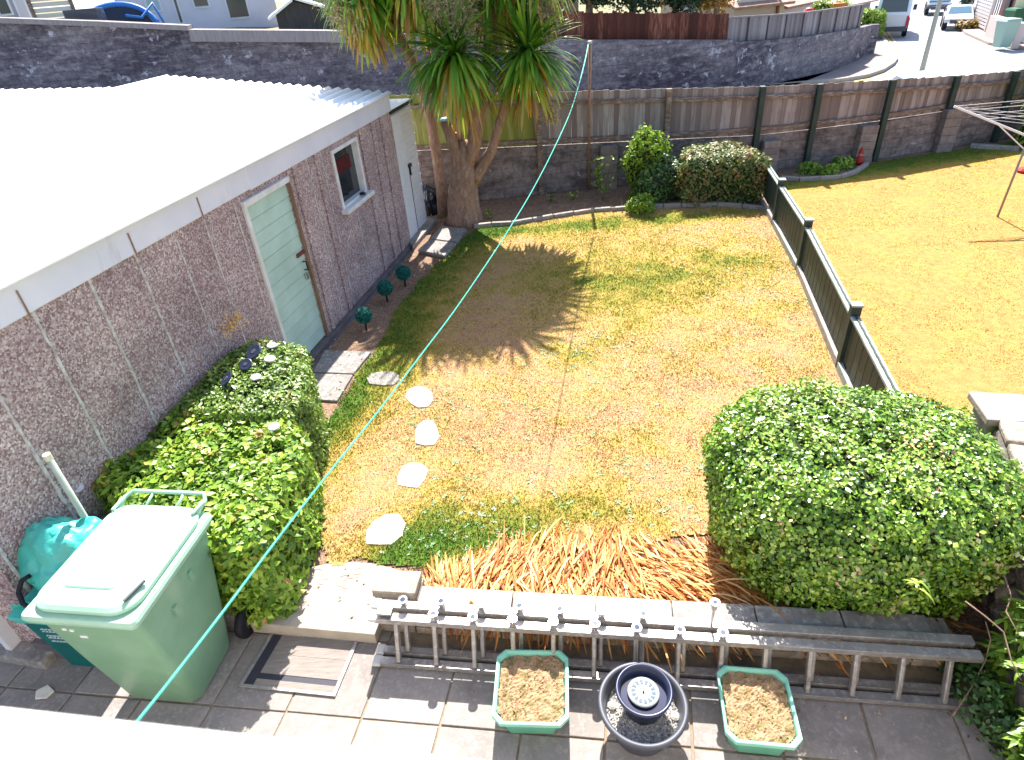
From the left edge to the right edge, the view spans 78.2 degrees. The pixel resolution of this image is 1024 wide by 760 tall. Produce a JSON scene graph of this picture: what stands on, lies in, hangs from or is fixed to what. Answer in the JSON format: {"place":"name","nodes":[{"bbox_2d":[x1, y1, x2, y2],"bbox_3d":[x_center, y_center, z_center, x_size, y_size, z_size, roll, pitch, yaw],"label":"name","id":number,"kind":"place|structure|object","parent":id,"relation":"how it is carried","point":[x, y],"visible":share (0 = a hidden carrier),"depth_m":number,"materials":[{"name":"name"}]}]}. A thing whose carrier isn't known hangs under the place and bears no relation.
{"place":"outdoors","nodes":[
{"label":"outdoors","id":0,"kind":"place"},
{"bbox_2d":[36,0,660,35],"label":"ground","id":1,"kind":"structure","parent":0,"point":[581,7],"depth_m":39.94,"materials":[{"name":"concrete"}]},
{"bbox_2d":[0,0,32,17],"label":"house","id":2,"kind":"structure","parent":1,"relation":"on","point":[14,8],"depth_m":23.45,"materials":[{"name":"grey"}]},
{"bbox_2d":[12,0,31,17],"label":"patio door","id":3,"kind":"structure","parent":2,"relation":"in","point":[22,9],"depth_m":23.56,"materials":[{"name":"white plastic"}]},
{"bbox_2d":[26,0,74,18],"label":"panel fence","id":4,"kind":"object","parent":1,"relation":"on","point":[31,6],"visible":0.35,"depth_m":21.10,"materials":[{"name":"beige paint"}]},
{"bbox_2d":[62,7,107,20],"bbox_3d":[-14.069,-11.996,20.765,1.100,0.420,0.500,-5,33,0],"label":"storage box","id":5,"kind":"object","parent":1,"relation":"on","point":[98,13],"visible":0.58,"depth_m":20.54,"materials":[{"name":"grey plastic"}]},
{"bbox_2d":[93,1,165,22],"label":"trampoline","id":6,"kind":"object","parent":1,"relation":"on","point":[122,11],"visible":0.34,"depth_m":22.00,"materials":[{"name":"blue plastic"}]},
{"bbox_2d":[114,0,277,28],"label":"house","id":7,"kind":"structure","parent":1,"relation":"on","point":[206,14],"depth_m":26.31,"materials":[{"name":"paint"}]},
{"bbox_2d":[224,0,250,19],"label":"patio door","id":8,"kind":"structure","parent":7,"relation":"in","point":[236,9],"depth_m":26.50,"materials":[{"name":"white plastic"}]},
{"bbox_2d":[267,0,331,29],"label":"garden shed","id":9,"kind":"structure","parent":1,"relation":"on","point":[295,14],"depth_m":22.88,"materials":[{"name":"wood"}]},
{"bbox_2d":[574,0,614,12],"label":"conifer","id":10,"kind":"object","parent":1,"relation":"on","point":[591,4],"visible":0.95,"depth_m":22.65,"materials":[{"name":"green plant"}]},
{"bbox_2d":[605,0,673,13],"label":"conifer","id":11,"kind":"object","parent":1,"relation":"on","point":[633,6],"visible":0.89,"depth_m":22.97,"materials":[{"name":"green plant"}]},
{"bbox_2d":[664,0,705,13],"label":"conifer","id":12,"kind":"object","parent":1,"relation":"on","point":[677,5],"visible":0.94,"depth_m":23.09,"materials":[{"name":"green plant"}]},
{"bbox_2d":[691,0,738,13],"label":"shrub","id":13,"kind":"object","parent":1,"relation":"on","point":[716,5],"visible":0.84,"depth_m":23.48,"materials":[{"name":"green plant"}]},
{"bbox_2d":[653,0,795,17],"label":"garage","id":14,"kind":"structure","parent":1,"relation":"on","point":[750,7],"depth_m":30.13,"materials":[{"name":"beige"}]},
{"bbox_2d":[691,0,828,12],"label":"house","id":15,"kind":"structure","parent":1,"relation":"on","point":[800,5],"depth_m":32.43,"materials":[{"name":"grey"}]},
{"bbox_2d":[0,626,1010,759],"bbox_3d":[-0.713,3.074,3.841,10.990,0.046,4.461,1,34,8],"label":"patio","id":16,"kind":"structure","parent":0,"point":[828,731],"depth_m":4.66,"materials":[{"name":"concrete"}]},
{"bbox_2d":[35,685,54,698],"bbox_3d":[-3.741,2.499,5.026,0.138,0.018,0.116,17,39,29],"label":"stone chip","id":17,"kind":"object","parent":16,"relation":"on","point":[46,692],"visible":1,"depth_m":5.02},
{"bbox_2d":[7,587,95,666],"bbox_3d":[-3.461,1.952,5.170,0.635,0.740,0.595,1,34,8],"label":"recycling box","id":18,"kind":"object","parent":16,"relation":"on","point":[58,644],"visible":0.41,"depth_m":4.96,"materials":[{"name":"teal plastic"}]},
{"bbox_2d":[10,515,101,610],"bbox_3d":[-3.677,1.428,4.910,0.975,0.648,0.632,2,34,10],"label":"plastic sheet","id":19,"kind":"object","parent":18,"relation":"on","point":[47,549],"visible":0.71,"depth_m":4.79,"materials":[{"name":"teal plastic"}]},
{"bbox_2d":[42,452,87,518],"bbox_3d":[-3.373,1.310,5.142,0.054,1.830,0.054,-5,33,0],"label":"metal pole","id":20,"kind":"object","parent":16,"relation":"on","point":[62,480],"visible":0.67,"depth_m":4.79,"materials":[{"name":"beige"}]},
{"bbox_2d":[21,489,253,701],"bbox_3d":[-2.717,1.736,4.848,0.870,1.385,1.136,1,34,8],"label":"wheelie bin","id":21,"kind":"object","parent":16,"relation":"on","point":[127,598],"visible":0.91,"depth_m":4.47,"materials":[{"name":"green plastic"}]},
{"bbox_2d":[0,708,456,759],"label":"house","id":22,"kind":"structure","parent":16,"relation":"on","point":[27,735],"depth_m":0.56,"materials":[{"name":"beige"}]},
{"bbox_2d":[135,44,588,722],"bbox_3d":[0.319,-2.661,6.924,0.026,0.769,14.357,2,34,10],"label":"washing line","id":23,"kind":"object","parent":22,"relation":"attached to","point":[333,466],"visible":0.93,"depth_m":2.09,"materials":[{"name":"plastic"}]},
{"bbox_2d":[238,633,357,696],"bbox_3d":[-1.716,2.288,5.107,0.823,0.014,0.502,1,34,9],"label":"doormat","id":24,"kind":"object","parent":16,"relation":"on","point":[310,665],"visible":1,"depth_m":5.08,"materials":[{"name":"fabric"}]},
{"bbox_2d":[251,562,396,642],"bbox_3d":[-1.458,1.923,5.534,1.426,0.134,0.721,1,34,9],"label":"garden step","id":25,"kind":"object","parent":16,"relation":"on","point":[326,611],"visible":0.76,"depth_m":5.39,"materials":[{"name":"concrete"}]},
{"bbox_2d":[492,649,568,733],"bbox_3d":[0.149,2.315,4.636,0.557,0.238,0.583,-2,33,3],"label":"planter","id":26,"kind":"object","parent":16,"relation":"on","point":[531,692],"visible":1,"depth_m":4.56,"materials":[{"name":"plastic"}]},
{"bbox_2d":[598,662,688,756],"bbox_3d":[0.908,2.348,4.410,0.610,0.335,0.610,-5,33,0],"label":"plant pot","id":27,"kind":"object","parent":16,"relation":"on","point":[664,730],"visible":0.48,"depth_m":4.30,"materials":[{"name":"grey plastic"}]},
{"bbox_2d":[615,663,672,724],"bbox_3d":[0.906,2.195,4.346,0.384,0.230,0.384,-5,33,0],"label":"water bowl","id":28,"kind":"object","parent":27,"relation":"on","point":[627,675],"visible":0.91,"depth_m":4.32,"materials":[{"name":"plastic"}]},
{"bbox_2d":[627,677,658,707],"bbox_3d":[0.902,2.141,4.323,0.216,0.045,0.216,-5,33,0],"label":"solar fountain","id":29,"kind":"object","parent":28,"relation":"on","point":[642,692],"visible":1,"depth_m":4.31,"materials":[{"name":"white"}]},
{"bbox_2d":[383,586,950,666],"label":"wall","id":30,"kind":"structure","parent":16,"relation":"on","point":[761,614],"depth_m":4.85,"materials":[{"name":"stone"}]},
{"bbox_2d":[372,569,424,601],"bbox_3d":[-0.931,1.704,5.173,0.372,0.165,0.222,1,34,8],"label":"brick","id":31,"kind":"object","parent":30,"relation":"on","point":[392,584],"visible":0.88,"depth_m":5.10,"materials":[{"name":"stone"}]},
{"bbox_2d":[368,598,983,710],"bbox_3d":[1.071,2.038,4.731,4.403,0.467,0.320,1,34,8],"label":"ladder","id":32,"kind":"object","parent":16,"relation":"on","point":[858,649],"visible":0.74,"depth_m":4.66,"materials":[{"name":"metal"}]},
{"bbox_2d":[716,665,802,755],"bbox_3d":[1.708,2.337,4.414,0.534,0.238,0.581,-2,33,4],"label":"planter","id":33,"kind":"object","parent":16,"relation":"on","point":[759,714],"visible":1,"depth_m":4.34,"materials":[{"name":"plastic"}]},
{"bbox_2d":[936,647,1023,759],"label":"ivy","id":34,"kind":"object","parent":16,"relation":"on","point":[989,715],"visible":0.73,"depth_m":4.25,"materials":[{"name":"green plant"}]},
{"bbox_2d":[967,392,1023,728],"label":"stone wall","id":35,"kind":"structure","parent":16,"relation":"on","point":[999,417],"depth_m":5.05,"materials":[{"name":"stone"}]},
{"bbox_2d":[952,557,1023,716],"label":"bare vine","id":36,"kind":"object","parent":35,"relation":"attached to","point":[989,633],"visible":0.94,"depth_m":4.22,"materials":[{"name":"plant"}]},
{"bbox_2d":[975,589,1023,759],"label":"climbing shrub","id":37,"kind":"object","parent":35,"relation":"attached to","point":[998,651],"visible":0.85,"depth_m":4.26,"materials":[{"name":"green plant"}]},
{"bbox_2d":[33,0,1023,139],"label":"road","id":38,"kind":"structure","parent":0,"point":[979,57],"depth_m":28.68,"materials":[{"name":"asphalt"}]},
{"bbox_2d":[769,34,897,84],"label":"kerb","id":39,"kind":"structure","parent":38,"relation":"on","point":[877,71],"depth_m":24.21,"materials":[{"name":"concrete"}]},
{"bbox_2d":[861,7,887,35],"bbox_3d":[18.508,-18.649,32.847,1.939,1.410,1.878,-5,33,0],"label":"bush","id":40,"kind":"object","parent":38,"relation":"on","point":[874,16],"visible":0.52,"depth_m":32.24,"materials":[{"name":"green plant"}]},
{"bbox_2d":[854,32,908,81],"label":"yellow road lines","id":41,"kind":"object","parent":38,"relation":"on","point":[899,53],"visible":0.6,"depth_m":27.28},
{"bbox_2d":[875,0,917,35],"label":"van","id":42,"kind":"object","parent":38,"relation":"on","point":[898,12],"visible":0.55,"depth_m":32.80,"materials":[{"name":"white"}]},
{"bbox_2d":[892,70,968,78],"bbox_3d":[13.185,-8.524,19.148,4.260,1.485,1.890,1,34,8],"label":"car","id":43,"kind":"object","parent":38,"relation":"on","point":[927,73],"visible":0.01,"depth_m":19.00,"materials":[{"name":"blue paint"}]},
{"bbox_2d":[919,0,942,70],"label":"lamp post","id":44,"kind":"object","parent":38,"relation":"on","point":[930,37],"visible":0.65,"depth_m":22.86,"materials":[{"name":"silver metal"}]},
{"bbox_2d":[923,0,951,14],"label":"car","id":45,"kind":"object","parent":38,"relation":"on","point":[931,4],"visible":0.72,"depth_m":41.08,"materials":[{"name":"blue paint"}]},
{"bbox_2d":[940,4,974,29],"bbox_3d":[24.795,-20.214,35.013,1.440,1.085,3.060,13,37,25],"label":"car","id":46,"kind":"object","parent":38,"relation":"on","point":[952,14],"visible":0.91,"depth_m":34.36,"materials":[{"name":"white paint"}]},
{"bbox_2d":[992,17,1022,47],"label":"wheelie bin","id":47,"kind":"object","parent":38,"relation":"on","point":[1006,29],"visible":1,"depth_m":27.39,"materials":[{"name":"green"}]},
{"bbox_2d":[318,206,853,569],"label":"lawn","id":48,"kind":"structure","parent":0,"point":[375,481],"depth_m":8.06,"materials":[{"name":"plant"}]},
{"bbox_2d":[366,514,405,545],"bbox_3d":[-1.223,1.456,6.102,0.381,0.040,0.408,-5,33,0],"label":"stepping stone","id":49,"kind":"object","parent":48,"relation":"on","point":[373,535],"visible":0.99,"depth_m":6.08,"materials":[{"name":"stone"}]},
{"bbox_2d":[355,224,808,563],"bbox_3d":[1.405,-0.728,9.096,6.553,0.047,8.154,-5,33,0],"label":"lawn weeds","id":50,"kind":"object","parent":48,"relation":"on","point":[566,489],"visible":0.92,"depth_m":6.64,"materials":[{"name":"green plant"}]},
{"bbox_2d":[309,181,1000,669],"bbox_3d":[1.215,-1.443,10.507,8.490,0.284,13.452,2,34,10],"label":"soil bed","id":51,"kind":"object","parent":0,"point":[353,337],"visible":0.13,"depth_m":9.37,"materials":[{"name":"soil"}]},
{"bbox_2d":[91,387,326,630],"bbox_3d":[-2.682,1.089,5.954,2.515,1.156,1.682,16,39,29],"label":"hedge","id":52,"kind":"object","parent":51,"relation":"on","point":[260,485],"visible":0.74,"depth_m":5.46,"materials":[{"name":"green plant"}]},
{"bbox_2d":[173,335,331,476],"bbox_3d":[-2.739,0.359,6.994,1.378,1.178,1.703,-5,33,0],"label":"hedge","id":53,"kind":"object","parent":51,"relation":"on","point":[287,385],"visible":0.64,"depth_m":6.58,"materials":[{"name":"green plant"}]},
{"bbox_2d":[219,310,248,349],"bbox_3d":[-3.289,-0.489,7.270,0.472,0.650,0.458,-5,33,0],"label":"dried flower","id":54,"kind":"object","parent":53,"relation":"on","point":[234,322],"visible":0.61,"depth_m":7.17,"materials":[{"name":"beige plant"}]},
{"bbox_2d":[314,373,352,402],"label":"paving slab","id":55,"kind":"structure","parent":51,"relation":"on","point":[326,383],"depth_m":8.31,"materials":[{"name":"concrete"}]},
{"bbox_2d":[313,350,370,374],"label":"paving slab","id":56,"kind":"structure","parent":51,"relation":"on","point":[333,360],"depth_m":8.80,"materials":[{"name":"concrete"}]},
{"bbox_2d":[354,306,372,329],"bbox_3d":[-2.235,-0.935,9.512,0.290,0.402,0.276,5,34,14],"label":"topiary ball","id":57,"kind":"object","parent":51,"relation":"on","point":[363,315],"visible":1,"depth_m":9.41,"materials":[{"name":"plant"}]},
{"bbox_2d":[367,371,398,385],"bbox_3d":[-1.717,-0.010,8.395,0.449,0.040,0.353,-5,33,0],"label":"stepping stone","id":58,"kind":"object","parent":51,"relation":"on","point":[387,376],"visible":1,"depth_m":8.37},
{"bbox_2d":[377,279,393,301],"bbox_3d":[-2.067,-1.461,10.292,0.290,0.402,0.276,-1,33,6],"label":"topiary ball","id":59,"kind":"object","parent":51,"relation":"on","point":[385,287],"visible":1,"depth_m":10.20,"materials":[{"name":"teal"}]},
{"bbox_2d":[331,0,447,218],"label":"cabbage palm","id":60,"kind":"object","parent":51,"relation":"on","point":[438,170],"visible":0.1,"depth_m":12.92,"materials":[{"name":"green plant"}]},
{"bbox_2d":[395,265,410,286],"bbox_3d":[-1.854,-1.786,10.761,0.290,0.402,0.276,-15,35,-15],"label":"topiary ball","id":61,"kind":"object","parent":51,"relation":"on","point":[402,272],"visible":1,"depth_m":10.67,"materials":[{"name":"teal"}]},
{"bbox_2d":[398,463,427,487],"bbox_3d":[-1.064,1.028,6.735,0.318,0.040,0.409,-5,33,0],"label":"stepping stone","id":62,"kind":"object","parent":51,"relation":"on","point":[410,472],"visible":1,"depth_m":6.71,"materials":[{"name":"stone"}]},
{"bbox_2d":[405,386,432,407],"bbox_3d":[-1.163,0.224,7.972,0.313,0.040,0.504,-21,37,-24],"label":"stepping stone","id":63,"kind":"object","parent":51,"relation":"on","point":[419,397],"visible":1,"depth_m":7.95,"materials":[{"name":"stone"}]},
{"bbox_2d":[409,218,436,249],"bbox_3d":[-1.863,-3.021,12.948,0.214,0.090,1.662,3,34,11],"label":"concrete step","id":64,"kind":"object","parent":51,"relation":"on","point":[426,227],"visible":0.98,"depth_m":12.89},
{"bbox_2d":[389,98,426,238],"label":"garden shed","id":65,"kind":"structure","parent":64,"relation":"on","point":[400,112],"depth_m":12.26,"materials":[{"name":"white plastic"}]},
{"bbox_2d":[391,111,417,238],"bbox_3d":[-2.046,-3.917,12.153,0.080,2.300,0.600,3,34,12],"label":"door","id":66,"kind":"structure","parent":65,"relation":"in","point":[404,168],"depth_m":12.09,"materials":[{"name":"white plastic"}]},
{"bbox_2d":[415,420,439,445],"bbox_3d":[-0.984,0.622,7.344,0.296,0.040,0.481,-5,33,0],"label":"stepping stone","id":67,"kind":"object","parent":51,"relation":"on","point":[422,436],"visible":1,"depth_m":7.30,"materials":[{"name":"stone"}]},
{"bbox_2d":[422,184,437,215],"bbox_3d":[-1.837,-4.027,14.011,0.587,0.632,0.597,-5,33,0],"label":"rubbish bag","id":68,"kind":"object","parent":51,"relation":"on","point":[430,197],"visible":0.69,"depth_m":13.83,"materials":[{"name":"black"}]},
{"bbox_2d":[418,240,455,258],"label":"paving slab","id":69,"kind":"structure","parent":51,"relation":"on","point":[440,249],"depth_m":12.09,"materials":[{"name":"concrete"}]},
{"bbox_2d":[430,226,466,243],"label":"paving slab","id":70,"kind":"structure","parent":51,"relation":"on","point":[450,234],"depth_m":12.67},
{"bbox_2d":[311,0,587,229],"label":"cabbage palm","id":71,"kind":"object","parent":51,"relation":"on","point":[529,68],"visible":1,"depth_m":11.15,"materials":[{"name":"green plant"}]},
{"bbox_2d":[439,186,760,228],"bbox_3d":[1.800,-3.865,13.854,6.800,0.042,2.549,-5,33,0],"label":"flower bed","id":72,"kind":"object","parent":51,"relation":"on","point":[504,210],"visible":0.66,"depth_m":13.98,"materials":[{"name":"soil"}]},
{"bbox_2d":[587,40,591,189],"bbox_3d":[1.714,-5.742,13.894,0.102,3.102,0.095,-5,33,0],"label":"line pole","id":73,"kind":"object","parent":72,"relation":"on","point":[589,42],"visible":1,"depth_m":13.76,"materials":[{"name":"metal"}]},
{"bbox_2d":[588,156,620,199],"bbox_3d":[1.973,-4.406,13.748,0.635,0.962,0.524,20,40,32],"label":"young plant","id":74,"kind":"object","parent":72,"relation":"on","point":[601,187],"visible":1,"depth_m":13.76,"materials":[{"name":"green plant"}]},
{"bbox_2d":[473,202,764,228],"bbox_3d":[2.193,-3.477,13.157,5.988,0.121,0.652,-3,33,3],"label":"lawn edging","id":75,"kind":"object","parent":72,"relation":"on","point":[603,209],"visible":0.83,"depth_m":13.18,"materials":[{"name":"stone"}]},
{"bbox_2d":[624,192,655,215],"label":"bush","id":76,"kind":"object","parent":72,"relation":"on","point":[640,203],"visible":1,"depth_m":13.00,"materials":[{"name":"green plant"}]},
{"bbox_2d":[618,124,672,201],"bbox_3d":[2.872,-4.592,13.566,1.147,1.837,1.072,-5,33,0],"label":"bush","id":77,"kind":"object","parent":72,"relation":"on","point":[648,144],"visible":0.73,"depth_m":13.23,"materials":[{"name":"green plant"}]},
{"bbox_2d":[629,151,684,203],"bbox_3d":[3.196,-4.357,13.570,1.388,1.116,1.020,-5,33,0],"label":"bush","id":78,"kind":"object","parent":72,"relation":"on","point":[664,180],"visible":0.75,"depth_m":13.32,"materials":[{"name":"green plant"}]},
{"bbox_2d":[674,139,771,207],"bbox_3d":[4.416,-4.462,13.477,1.941,1.222,1.594,-1,33,6],"label":"hedge","id":79,"kind":"object","parent":72,"relation":"on","point":[720,172],"visible":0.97,"depth_m":12.99,"materials":[{"name":"green plant"}]},
{"bbox_2d":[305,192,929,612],"bbox_3d":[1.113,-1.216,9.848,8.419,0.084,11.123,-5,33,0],"label":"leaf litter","id":80,"kind":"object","parent":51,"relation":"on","point":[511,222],"visible":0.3,"depth_m":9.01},
{"bbox_2d":[422,513,990,676],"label":"dead leaves","id":81,"kind":"object","parent":51,"relation":"on","point":[614,566],"visible":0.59,"depth_m":5.41,"materials":[{"name":"brown plant"}]},
{"bbox_2d":[758,162,903,404],"bbox_3d":[4.499,-1.742,9.479,0.225,0.914,9.361,3,34,11],"label":"divider fence","id":82,"kind":"object","parent":51,"relation":"on","point":[857,355],"visible":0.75,"depth_m":8.56,"materials":[{"name":"green paint"}]},
{"bbox_2d":[699,376,1023,622],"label":"bush","id":83,"kind":"object","parent":51,"relation":"on","point":[813,506],"visible":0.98,"depth_m":4.62,"materials":[{"name":"green plant"}]},
{"bbox_2d":[629,35,893,114],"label":"pavement","id":84,"kind":"structure","parent":0,"point":[881,56],"depth_m":25.91,"materials":[{"name":"concrete"}]},
{"bbox_2d":[776,163,859,177],"bbox_3d":[7.071,-4.800,14.645,3.480,0.040,1.097,-8,33,-5],"label":"corner bed","id":85,"kind":"object","parent":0,"point":[786,172],"visible":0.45,"depth_m":14.70,"materials":[{"name":"soil"}]},
{"bbox_2d":[795,161,822,174],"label":"plant","id":86,"kind":"object","parent":85,"relation":"on","point":[809,167],"visible":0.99,"depth_m":14.51,"materials":[{"name":"green plant"}]},
{"bbox_2d":[781,162,868,181],"bbox_3d":[7.334,-4.712,14.406,2.354,0.100,0.618,-12,34,-11],"label":"lawn edging","id":87,"kind":"object","parent":85,"relation":"on","point":[860,168],"visible":0.92,"depth_m":14.20,"materials":[{"name":"concrete"}]},
{"bbox_2d":[819,162,839,175],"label":"plant","id":88,"kind":"object","parent":85,"relation":"on","point":[831,169],"visible":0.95,"depth_m":14.32,"materials":[{"name":"green plant"}]},
{"bbox_2d":[830,155,855,170],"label":"plant","id":89,"kind":"object","parent":85,"relation":"on","point":[842,163],"visible":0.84,"depth_m":14.64,"materials":[{"name":"green plant"}]},
{"bbox_2d":[785,140,1023,423],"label":"neighbour lawn","id":90,"kind":"structure","parent":0,"point":[917,364],"depth_m":10.31,"materials":[{"name":"plant"}]},
{"bbox_2d":[954,100,1023,216],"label":"rotary dryer","id":91,"kind":"object","parent":90,"relation":"on","point":[1005,131],"visible":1,"depth_m":11.08,"materials":[{"name":"grey"}]},
{"bbox_2d":[970,143,1019,150],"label":"edging block","id":92,"kind":"structure","parent":90,"relation":"on","point":[993,146],"depth_m":15.26,"materials":[{"name":"concrete"}]},
{"bbox_2d":[871,137,1015,163],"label":"neighbour soil","id":93,"kind":"structure","parent":0,"point":[956,148],"depth_m":15.53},
{"bbox_2d":[417,101,1023,200],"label":"block wall","id":94,"kind":"structure","parent":93,"relation":"on","point":[510,172],"depth_m":14.67,"materials":[{"name":"concrete"}]},
{"bbox_2d":[389,69,1023,194],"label":"board fence","id":95,"kind":"object","parent":94,"relation":"on","point":[697,112],"visible":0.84,"depth_m":14.25,"materials":[{"name":"brown wood"}]},
{"bbox_2d":[1010,103,1023,148],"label":"bush","id":96,"kind":"object","parent":93,"relation":"on","point":[1019,139],"visible":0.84,"depth_m":15.18,"materials":[{"name":"green plant"}]},
{"bbox_2d":[959,13,1023,49],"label":"pavement","id":97,"kind":"structure","parent":0,"point":[978,34],"depth_m":31.40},
{"bbox_2d":[954,18,986,30],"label":"dry shrub","id":98,"kind":"object","parent":97,"relation":"on","point":[973,24],"visible":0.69,"depth_m":33.60,"materials":[{"name":"brown plant"}]},
{"bbox_2d":[974,0,995,31],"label":"ribbed gate","id":99,"kind":"structure","parent":97,"relation":"on","point":[989,10],"depth_m":32.75,"materials":[{"name":"grey"}]},
{"bbox_2d":[984,15,1023,48],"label":"wall","id":100,"kind":"structure","parent":97,"relation":"on","point":[990,32],"depth_m":29.58,"materials":[{"name":"beige"}]},
{"bbox_2d":[1005,7,1023,21],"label":"wheelie bin","id":101,"kind":"object","parent":97,"relation":"on","point":[1015,12],"visible":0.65,"depth_m":30.50,"materials":[{"name":"green"}]},
{"label":"ground","id":102,"kind":"structure","parent":0,"visible":0},
{"bbox_2d":[0,87,110,114],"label":"garage","id":103,"kind":"structure","parent":102,"relation":"on","point":[12,100],"depth_m":10.26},
{"bbox_2d":[0,75,422,669],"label":"garage","id":104,"kind":"structure","parent":102,"relation":"on","point":[154,231],"depth_m":6.78,"materials":[{"name":"concrete"}]},
{"bbox_2d":[247,185,324,357],"bbox_3d":[-2.936,-1.366,8.427,0.091,2.260,1.045,3,34,12],"label":"door","id":105,"kind":"structure","parent":104,"relation":"in","point":[272,218],"depth_m":8.34,"materials":[{"name":"green paint"}]},
{"bbox_2d":[330,136,374,214],"bbox_3d":[-2.535,-3.224,9.878,0.220,0.940,1.050,3,34,12],"label":"window","id":106,"kind":"structure","parent":104,"relation":"in","point":[346,158],"depth_m":9.98,"materials":[{"name":"white paint"}]},
{"bbox_2d":[0,17,879,95],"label":"retaining wall","id":107,"kind":"structure","parent":102,"relation":"on","point":[42,53],"depth_m":20.79,"materials":[{"name":"stone"}]},
{"bbox_2d":[400,11,728,38],"bbox_3d":[1.880,-11.953,21.259,11.435,1.775,0.667,-6,33,-3],"label":"panel fence","id":108,"kind":"object","parent":107,"relation":"on","point":[645,25],"visible":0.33,"depth_m":21.42,"materials":[{"name":"wood"}]},
{"bbox_2d":[726,4,864,40],"bbox_3d":[11.182,-13.604,24.049,8.782,1.223,0.537,-25,38,-28],"label":"panel fence","id":109,"kind":"object","parent":107,"relation":"attached to","point":[764,27],"visible":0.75,"depth_m":23.61,"materials":[{"name":"wood"}]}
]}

